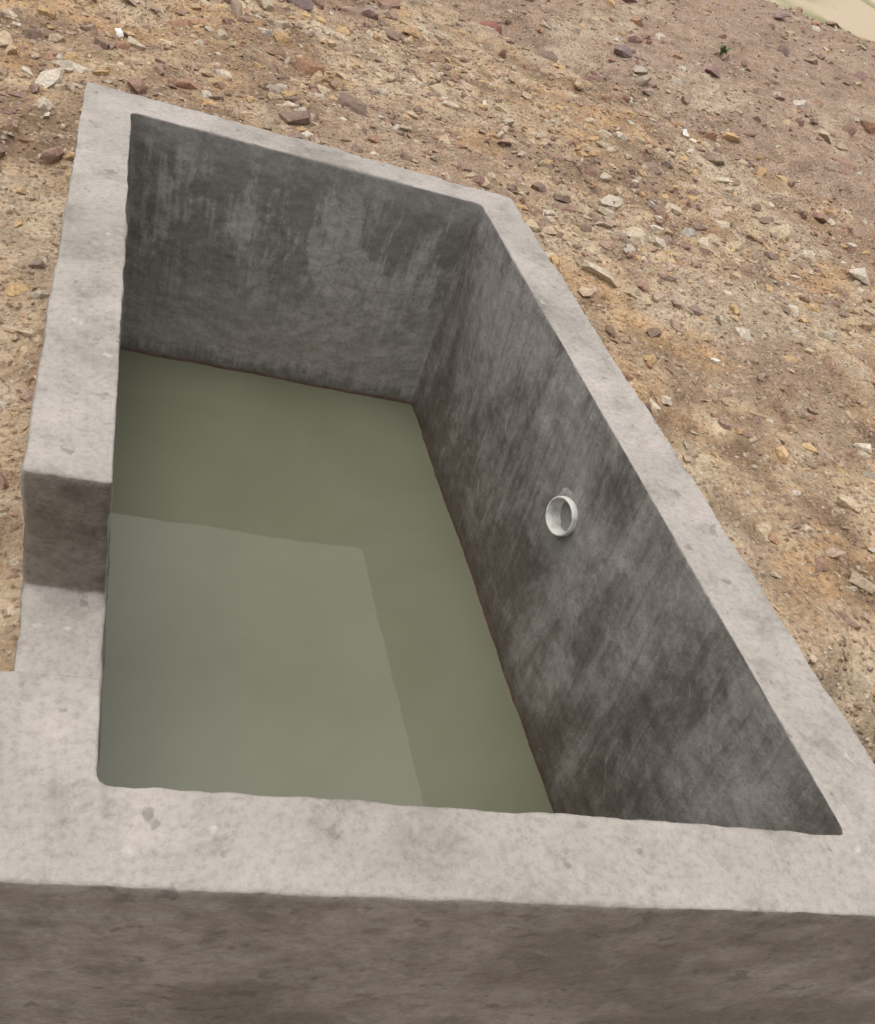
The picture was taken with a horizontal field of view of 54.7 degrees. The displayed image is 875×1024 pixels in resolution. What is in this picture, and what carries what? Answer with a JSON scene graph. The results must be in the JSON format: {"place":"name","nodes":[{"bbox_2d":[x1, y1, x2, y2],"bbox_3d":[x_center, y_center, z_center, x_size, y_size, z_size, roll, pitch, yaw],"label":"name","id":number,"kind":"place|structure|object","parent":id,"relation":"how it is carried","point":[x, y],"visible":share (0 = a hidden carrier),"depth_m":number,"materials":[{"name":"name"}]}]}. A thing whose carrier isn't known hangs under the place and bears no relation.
{"place":"outdoors","nodes":[
{"label":"outdoors","id":0,"kind":"place"},
{"bbox_2d":[0,0,874,764],"bbox_3d":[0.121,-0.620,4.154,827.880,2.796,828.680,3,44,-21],"label":"ground","id":1,"kind":"structure","parent":0,"point":[826,626],"depth_m":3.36,"materials":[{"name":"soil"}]},
{"bbox_2d":[28,258,44,268],"bbox_3d":[-1.065,-0.660,2.252,0.043,0.032,0.026,8,42,-16],"label":"rock","id":2,"kind":"object","parent":1,"relation":"on","point":[37,263],"visible":1,"depth_m":2.24,"materials":[{"name":"stone"}]},
{"bbox_2d":[115,28,123,37],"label":"rock","id":3,"kind":"object","parent":1,"relation":"on","point":[119,32],"visible":0.97,"depth_m":3.30,"materials":[{"name":"stone"}]},
{"bbox_2d":[286,0,312,10],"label":"rock","id":4,"kind":"object","parent":1,"relation":"on","point":[306,5],"visible":0.83,"depth_m":4.24,"materials":[{"name":"stone"}]},
{"bbox_2d":[362,7,378,19],"bbox_3d":[-0.364,-2.713,4.621,0.090,0.064,0.052,31,41,9],"label":"rock","id":5,"kind":"object","parent":1,"relation":"on","point":[370,12],"visible":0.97,"depth_m":4.60,"materials":[{"name":"stone"}]},
{"bbox_2d":[402,27,420,37],"bbox_3d":[-0.141,-2.579,4.554,0.106,0.038,0.048,27,41,5],"label":"rock","id":6,"kind":"object","parent":1,"relation":"on","point":[412,32],"visible":1,"depth_m":4.54,"materials":[{"name":"stone"}]},
{"bbox_2d":[0,82,874,1023],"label":"concrete water tank","id":7,"kind":"object","parent":1,"relation":"on","point":[698,846],"visible":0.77,"depth_m":1.49,"materials":[{"name":"concrete"}]},
{"bbox_2d":[99,350,553,812],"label":"water","id":8,"kind":"structure","parent":7,"relation":"in","point":[294,608],"depth_m":2.32,"materials":[{"name":"green liquid"}]},
{"bbox_2d":[545,487,577,540],"bbox_3d":[0.333,0.014,2.101,0.087,0.147,0.162,1,45,-35],"label":"inlet pipe","id":9,"kind":"object","parent":7,"relation":"attached to","point":[554,507],"visible":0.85,"depth_m":2.10,"materials":[{"name":"white plastic"}]},
{"bbox_2d":[478,20,501,34],"bbox_3d":[0.335,-3.119,5.460,0.203,0.092,0.140,3,44,-21],"label":"rock","id":10,"kind":"object","parent":1,"relation":"on","point":[495,25],"visible":0.56,"depth_m":5.44,"materials":[{"name":"stone"}]},
{"bbox_2d":[517,78,530,90],"bbox_3d":[0.456,-2.248,4.446,0.072,0.063,0.088,24,40,1],"label":"rock","id":11,"kind":"object","parent":1,"relation":"on","point":[524,84],"visible":0.95,"depth_m":4.42,"materials":[{"name":"stone"}]},
{"bbox_2d":[584,75,603,81],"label":"rock","id":12,"kind":"object","parent":1,"relation":"on","point":[593,77],"visible":0.71,"depth_m":5.12,"materials":[{"name":"stone"}]},
{"bbox_2d":[614,43,632,57],"bbox_3d":[1.214,-3.021,5.565,0.192,0.100,0.082,-20,56,-38],"label":"rock","id":13,"kind":"object","parent":1,"relation":"on","point":[623,50],"visible":0.97,"depth_m":5.54,"materials":[{"name":"stone"}]},
{"bbox_2d":[622,0,636,2],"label":"rock","id":14,"kind":"object","parent":1,"relation":"on","point":[632,1],"visible":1,"depth_m":6.29,"materials":[{"name":"stone"}]},
{"bbox_2d":[628,33,641,42],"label":"rock","id":15,"kind":"object","parent":1,"relation":"on","point":[634,38],"visible":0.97,"depth_m":5.76,"materials":[{"name":"stone"}]},
{"bbox_2d":[661,160,673,167],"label":"rock","id":16,"kind":"object","parent":1,"relation":"on","point":[666,163],"visible":0.97,"depth_m":4.27,"materials":[{"name":"stone"}]},
{"bbox_2d":[683,129,689,137],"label":"rock","id":17,"kind":"object","parent":1,"relation":"on","point":[685,134],"visible":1,"depth_m":4.66,"materials":[{"name":"stone"}]},
{"bbox_2d":[682,228,695,237],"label":"rock","id":18,"kind":"object","parent":1,"relation":"on","point":[689,232],"visible":0.6,"depth_m":3.62,"materials":[{"name":"stone"}]},
{"bbox_2d":[705,65,719,76],"bbox_3d":[1.881,-3.021,5.799,0.105,0.073,0.091,16,41,-7],"label":"rock","id":19,"kind":"object","parent":1,"relation":"on","point":[712,70],"visible":0.95,"depth_m":5.77,"materials":[{"name":"stone"}]},
{"bbox_2d":[710,357,720,364],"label":"rock","id":20,"kind":"object","parent":1,"relation":"on","point":[715,361],"visible":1,"depth_m":2.80,"materials":[{"name":"stone"}]},
{"bbox_2d":[714,38,732,55],"bbox_3d":[2.045,-3.288,6.027,0.171,0.084,0.170,3,44,-21],"label":"weed","id":21,"kind":"object","parent":1,"relation":"on","point":[724,49],"visible":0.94,"depth_m":6.02,"materials":[{"name":"green plant"}]},
{"bbox_2d":[774,11,788,18],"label":"rock","id":22,"kind":"object","parent":1,"relation":"on","point":[780,14],"visible":1,"depth_m":7.00,"materials":[{"name":"stone"}]},
{"bbox_2d":[775,445,788,463],"bbox_3d":[1.014,-0.165,2.490,0.039,0.037,0.068,12,41,-12],"label":"rock","id":23,"kind":"object","parent":1,"relation":"on","point":[782,453],"visible":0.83,"depth_m":2.47,"materials":[{"name":"stone"}]},
{"bbox_2d":[779,45,789,55],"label":"rock","id":24,"kind":"object","parent":1,"relation":"on","point":[783,49],"visible":1,"depth_m":6.41,"materials":[{"name":"stone"}]},
{"bbox_2d":[810,118,818,124],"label":"rock","id":25,"kind":"object","parent":1,"relation":"on","point":[814,121],"visible":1,"depth_m":5.56,"materials":[{"name":"stone"}]},
{"bbox_2d":[812,212,827,222],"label":"rock","id":26,"kind":"object","parent":1,"relation":"on","point":[820,217],"visible":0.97,"depth_m":4.39,"materials":[{"name":"stone"}]},
{"bbox_2d":[853,71,866,79],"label":"rock","id":27,"kind":"object","parent":1,"relation":"on","point":[860,75],"visible":0.75,"depth_m":6.50,"materials":[{"name":"stone"}]}
]}

